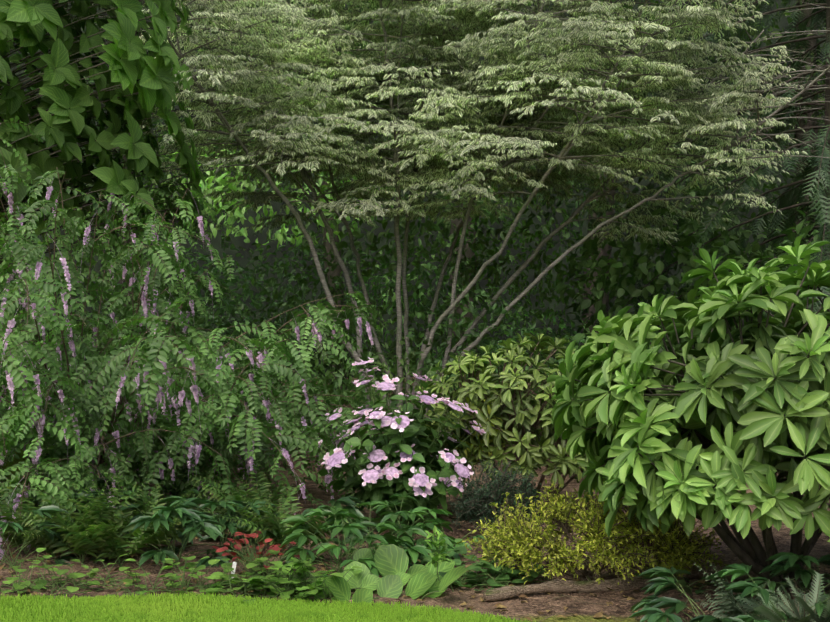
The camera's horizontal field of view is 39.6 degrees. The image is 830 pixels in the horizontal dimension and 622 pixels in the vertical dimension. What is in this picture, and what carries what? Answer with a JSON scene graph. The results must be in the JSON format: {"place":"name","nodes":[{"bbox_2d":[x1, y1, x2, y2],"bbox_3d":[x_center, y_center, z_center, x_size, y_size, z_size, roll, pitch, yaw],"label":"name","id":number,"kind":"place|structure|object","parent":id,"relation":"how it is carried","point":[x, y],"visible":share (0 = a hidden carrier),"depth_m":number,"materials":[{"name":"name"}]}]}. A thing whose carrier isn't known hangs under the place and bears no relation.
{"place":"outdoors","nodes":[
{"label":"outdoors","id":0,"kind":"place"},
{"bbox_2d":[0,449,55,509],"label":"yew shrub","id":1,"kind":"object","parent":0,"point":[16,460],"depth_m":8.31,"materials":[{"name":"green plant"}]},
{"bbox_2d":[0,123,373,559],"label":"purple flowers","id":2,"kind":"object","parent":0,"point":[11,323],"visible":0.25,"depth_m":8.66,"materials":[{"name":"purple plant"}]},
{"bbox_2d":[0,592,535,621],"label":"lawn","id":3,"kind":"structure","parent":0,"point":[185,607],"depth_m":6.03,"materials":[{"name":"green plant"}]},
{"bbox_2d":[0,377,829,621],"bbox_3d":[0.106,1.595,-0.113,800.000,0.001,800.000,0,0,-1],"label":"ground","id":4,"kind":"structure","parent":0,"point":[618,609],"depth_m":7.08,"materials":[{"name":"brown soil"}]},
{"bbox_2d":[0,548,45,593],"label":"groundcover plant","id":5,"kind":"object","parent":4,"relation":"on","point":[12,579],"depth_m":6.60,"materials":[{"name":"green plant"}]},
{"bbox_2d":[0,505,80,569],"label":"hellebore plant","id":6,"kind":"object","parent":4,"relation":"on","point":[51,533],"depth_m":7.20,"materials":[{"name":"green plant"}]},
{"bbox_2d":[0,464,94,554],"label":"fern","id":7,"kind":"object","parent":4,"relation":"on","point":[7,518],"depth_m":7.48,"materials":[{"name":"green plant"}]},
{"bbox_2d":[2,555,96,593],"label":"groundcover plant","id":8,"kind":"object","parent":4,"relation":"on","point":[17,586],"depth_m":6.57,"materials":[{"name":"green plant"}]},
{"bbox_2d":[9,498,110,554],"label":"fern","id":9,"kind":"object","parent":4,"relation":"on","point":[42,542],"depth_m":7.34,"materials":[{"name":"green plant"}]},
{"bbox_2d":[20,556,116,597],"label":"groundcover plant","id":10,"kind":"object","parent":4,"relation":"on","point":[44,582],"depth_m":6.60,"materials":[{"name":"green plant"}]},
{"bbox_2d":[24,476,148,521],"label":"hellebore plant","id":11,"kind":"object","parent":4,"relation":"on","point":[101,480],"depth_m":8.09,"materials":[{"name":"green plant"}]},
{"bbox_2d":[5,473,168,563],"bbox_3d":[-2.008,1.308,7.376,1.077,0.576,0.711,0,0,36],"label":"fern","id":12,"kind":"object","parent":4,"relation":"on","point":[82,529],"depth_m":7.20,"materials":[{"name":"green plant"}]},
{"bbox_2d":[47,554,140,594],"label":"groundcover plant","id":13,"kind":"object","parent":4,"relation":"on","point":[105,583],"depth_m":6.71,"materials":[{"name":"green plant"}]},
{"bbox_2d":[0,0,205,269],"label":"leaf tree","id":14,"kind":"object","parent":4,"relation":"on","point":[38,19],"depth_m":9.83,"materials":[{"name":"green plant"}]},
{"bbox_2d":[64,489,168,550],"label":"hellebore plant","id":15,"kind":"object","parent":4,"relation":"on","point":[94,493],"depth_m":7.83,"materials":[{"name":"green plant"}]},
{"bbox_2d":[43,467,193,566],"bbox_3d":[-1.815,1.285,7.188,0.981,0.622,0.869,0,0,-1],"label":"fern","id":16,"kind":"object","parent":4,"relation":"on","point":[105,541],"depth_m":7.13,"materials":[{"name":"green plant"}]},
{"bbox_2d":[95,558,189,596],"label":"groundcover plant","id":17,"kind":"object","parent":4,"relation":"on","point":[128,590],"depth_m":6.53,"materials":[{"name":"green plant"}]},
{"bbox_2d":[85,479,226,550],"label":"fern","id":18,"kind":"object","parent":4,"relation":"on","point":[162,540],"depth_m":7.53,"materials":[{"name":"green plant"}]},
{"bbox_2d":[89,497,247,567],"bbox_3d":[-1.573,1.416,7.215,1.040,0.464,0.770,0,0,-1],"label":"hellebore plant","id":19,"kind":"object","parent":4,"relation":"on","point":[208,527],"depth_m":7.05,"materials":[{"name":"green plant"}]},
{"bbox_2d":[136,556,236,594],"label":"groundcover plant","id":20,"kind":"object","parent":4,"relation":"on","point":[190,566],"depth_m":6.60,"materials":[{"name":"green plant"}]},
{"bbox_2d":[0,116,388,560],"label":"shrub","id":21,"kind":"object","parent":4,"relation":"on","point":[31,258],"depth_m":8.65,"materials":[{"name":"green plant"}]},
{"bbox_2d":[150,481,260,548],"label":"hellebore plant","id":22,"kind":"object","parent":4,"relation":"on","point":[241,504],"depth_m":7.86,"materials":[{"name":"green plant"}]},
{"bbox_2d":[165,562,259,594],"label":"groundcover plant","id":23,"kind":"object","parent":4,"relation":"on","point":[199,574],"depth_m":6.59,"materials":[{"name":"green plant"}]},
{"bbox_2d":[157,496,285,566],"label":"hellebore plant","id":24,"kind":"object","parent":4,"relation":"on","point":[175,500],"depth_m":7.48,"materials":[{"name":"green plant"}]},
{"bbox_2d":[231,562,236,577],"bbox_3d":[-1.068,1.526,6.776,0.039,0.102,0.012,0,0,-1],"label":"plant label","id":25,"kind":"object","parent":4,"relation":"on","point":[234,565],"visible":0.57,"depth_m":6.78,"materials":[{"name":"white plastic"}]},
{"bbox_2d":[180,454,288,526],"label":"fern","id":26,"kind":"object","parent":4,"relation":"on","point":[235,493],"depth_m":8.13,"materials":[{"name":"green plant"}]},
{"bbox_2d":[205,558,292,603],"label":"groundcover plant","id":27,"kind":"object","parent":4,"relation":"on","point":[219,575],"depth_m":6.50,"materials":[{"name":"green plant"}]},
{"bbox_2d":[212,531,299,577],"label":"red plant","id":28,"kind":"object","parent":4,"relation":"on","point":[255,535],"depth_m":6.92,"materials":[{"name":"red plant"}]},
{"bbox_2d":[241,582,283,590],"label":"dark heuchera plant","id":29,"kind":"object","parent":4,"relation":"on","point":[260,586],"depth_m":6.56,"materials":[{"name":"green plant"}]},
{"bbox_2d":[221,550,342,597],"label":"groundcover plant","id":30,"kind":"object","parent":4,"relation":"on","point":[251,564],"depth_m":6.57,"materials":[{"name":"green plant"}]},
{"bbox_2d":[212,478,355,551],"bbox_3d":[-0.829,1.330,7.589,1.005,0.531,0.832,0,0,-1],"label":"fern","id":31,"kind":"object","parent":4,"relation":"on","point":[272,524],"depth_m":7.51,"materials":[{"name":"green plant"}]},
{"bbox_2d":[241,554,342,600],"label":"groundcover plant","id":32,"kind":"object","parent":4,"relation":"on","point":[296,563],"depth_m":6.46,"materials":[{"name":"green plant"}]},
{"bbox_2d":[247,495,379,543],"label":"hellebore plant","id":33,"kind":"object","parent":4,"relation":"on","point":[348,501],"depth_m":7.97,"materials":[{"name":"green plant"}]},
{"bbox_2d":[275,564,362,601],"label":"groundcover plant","id":34,"kind":"object","parent":4,"relation":"on","point":[281,581],"depth_m":6.43,"materials":[{"name":"green plant"}]},
{"bbox_2d":[279,506,413,582],"bbox_3d":[-0.424,1.432,7.039,0.868,0.414,1.012,0,0,-1],"label":"green plant","id":35,"kind":"object","parent":4,"relation":"on","point":[369,563],"depth_m":7.01,"materials":[{"name":"green plant"}]},
{"bbox_2d":[297,548,409,600],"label":"hosta plant","id":36,"kind":"object","parent":4,"relation":"on","point":[370,581],"depth_m":6.54,"materials":[{"name":"green plant"}]},
{"bbox_2d":[309,500,454,568],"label":"green plant","id":37,"kind":"object","parent":4,"relation":"on","point":[409,530],"depth_m":7.26,"materials":[{"name":"green plant"}]},
{"bbox_2d":[325,561,446,604],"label":"hosta plant","id":38,"kind":"object","parent":4,"relation":"on","point":[417,586],"depth_m":6.44,"materials":[{"name":"green plant"}]},
{"bbox_2d":[310,365,477,525],"bbox_3d":[-0.160,0.996,8.482,1.243,1.207,1.112,0,0,-1],"label":"hydrangea shrub","id":39,"kind":"object","parent":4,"relation":"on","point":[372,492],"depth_m":8.26,"materials":[{"name":"green plant"}]},
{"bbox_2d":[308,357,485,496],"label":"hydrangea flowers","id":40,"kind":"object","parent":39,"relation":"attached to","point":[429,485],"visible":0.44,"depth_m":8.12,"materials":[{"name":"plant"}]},
{"bbox_2d":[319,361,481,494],"bbox_3d":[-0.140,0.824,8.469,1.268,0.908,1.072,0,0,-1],"label":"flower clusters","id":41,"kind":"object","parent":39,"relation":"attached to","point":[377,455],"visible":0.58,"depth_m":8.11,"materials":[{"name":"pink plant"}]},
{"bbox_2d":[340,491,459,560],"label":"green plant","id":42,"kind":"object","parent":4,"relation":"on","point":[417,512],"depth_m":7.60,"materials":[{"name":"green plant"}]},
{"bbox_2d":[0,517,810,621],"bbox_3d":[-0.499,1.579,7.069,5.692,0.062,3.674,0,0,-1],"label":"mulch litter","id":43,"kind":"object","parent":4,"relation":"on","point":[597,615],"depth_m":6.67,"materials":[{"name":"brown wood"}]},
{"bbox_2d":[0,0,825,445],"bbox_3d":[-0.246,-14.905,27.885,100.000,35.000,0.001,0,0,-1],"label":"forest","id":44,"kind":"object","parent":4,"relation":"on","point":[274,246],"depth_m":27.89,"materials":[{"name":"green plant"}]},
{"bbox_2d":[0,203,829,482],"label":"shrub leaves","id":45,"kind":"object","parent":4,"relation":"on","point":[616,269],"visible":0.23,"depth_m":12.34,"materials":[{"name":"green plant"}]},
{"bbox_2d":[374,544,467,599],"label":"hosta plant","id":46,"kind":"object","parent":4,"relation":"on","point":[392,559],"depth_m":6.69,"materials":[{"name":"green plant"}]},
{"bbox_2d":[42,0,829,449],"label":"dogwood tree","id":47,"kind":"object","parent":4,"relation":"on","point":[366,114],"depth_m":11.39,"materials":[{"name":"green plant"}]},
{"bbox_2d":[425,525,450,592],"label":"seedling plant","id":48,"kind":"object","parent":4,"relation":"on","point":[437,557],"depth_m":6.46,"materials":[{"name":"green plant"}]},
{"bbox_2d":[409,539,479,563],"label":"strawberry plant","id":49,"kind":"object","parent":4,"relation":"on","point":[461,549],"depth_m":7.27,"materials":[{"name":"green plant"}]},
{"bbox_2d":[410,518,496,554],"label":"green plant","id":50,"kind":"object","parent":4,"relation":"on","point":[431,527],"depth_m":7.56,"materials":[{"name":"green plant"}]},
{"bbox_2d":[115,0,817,403],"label":"forest trunks","id":51,"kind":"object","parent":4,"relation":"on","point":[331,274],"visible":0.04,"depth_m":19.82,"materials":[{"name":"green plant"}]},
{"bbox_2d":[424,553,509,591],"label":"strawberry plant","id":52,"kind":"object","parent":4,"relation":"on","point":[503,577],"depth_m":6.71,"materials":[{"name":"green plant"}]},
{"bbox_2d":[448,457,546,533],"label":"shrub","id":53,"kind":"object","parent":4,"relation":"on","point":[466,499],"depth_m":7.92,"materials":[{"name":"green plant"}]},
{"bbox_2d":[457,554,538,590],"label":"strawberry plant","id":54,"kind":"object","parent":4,"relation":"on","point":[503,571],"depth_m":6.71,"materials":[{"name":"green plant"}]},
{"bbox_2d":[412,333,592,510],"bbox_3d":[0.945,0.895,9.095,1.950,1.437,1.384,0,0,-1],"label":"shrub","id":55,"kind":"object","parent":4,"relation":"on","point":[532,453],"depth_m":8.72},
{"bbox_2d":[477,556,549,585],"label":"strawberry plant","id":56,"kind":"object","parent":4,"relation":"on","point":[492,569],"depth_m":6.73,"materials":[{"name":"green plant"}]},
{"bbox_2d":[457,479,728,584],"bbox_3d":[1.051,1.296,6.832,1.570,0.620,1.113,0,0,-1],"label":"azalea shrub","id":57,"kind":"object","parent":4,"relation":"on","point":[534,553],"depth_m":6.64,"materials":[{"name":"yellow plant"}]},
{"bbox_2d":[483,562,720,600],"bbox_3d":[1.111,1.560,6.625,1.603,0.138,0.157,0,0,-25],"label":"fallen log","id":58,"kind":"object","parent":4,"relation":"on","point":[552,586],"visible":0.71,"depth_m":6.51,"materials":[{"name":"brown wood"}]},
{"bbox_2d":[634,570,721,596],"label":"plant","id":59,"kind":"object","parent":4,"relation":"on","point":[689,587],"depth_m":6.61,"materials":[{"name":"green plant"}]},
{"bbox_2d":[627,566,743,621],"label":"hellebore plant","id":60,"kind":"object","parent":4,"relation":"on","point":[654,604],"depth_m":5.61,"materials":[{"name":"green plant"}]},
{"bbox_2d":[547,235,829,597],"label":"rhododendron bush","id":61,"kind":"object","parent":4,"relation":"on","point":[760,443],"depth_m":5.89,"materials":[{"name":"green plant"}]},
{"bbox_2d":[604,0,829,472],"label":"conifer tree","id":62,"kind":"object","parent":4,"relation":"on","point":[799,195],"depth_m":13.14,"materials":[{"name":"green plant"}]},
{"bbox_2d":[693,562,801,618],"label":"fern","id":63,"kind":"object","parent":4,"relation":"on","point":[730,608],"depth_m":5.68,"materials":[{"name":"green plant"}]},
{"bbox_2d":[707,563,829,621],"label":"hellebore plant","id":64,"kind":"object","parent":4,"relation":"on","point":[746,589],"depth_m":5.51,"materials":[{"name":"green plant"}]},
{"bbox_2d":[720,572,829,621],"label":"fern","id":65,"kind":"object","parent":4,"relation":"on","point":[767,613],"depth_m":5.49,"materials":[{"name":"green plant"}]},
{"bbox_2d":[744,552,829,621],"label":"hellebore plant","id":66,"kind":"object","parent":4,"relation":"on","point":[776,567],"depth_m":5.84,"materials":[{"name":"green plant"}]},
{"bbox_2d":[453,396,504,521],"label":"shrub","id":67,"kind":"object","parent":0,"point":[482,440],"depth_m":8.75,"materials":[{"name":"green plant"}]}
]}

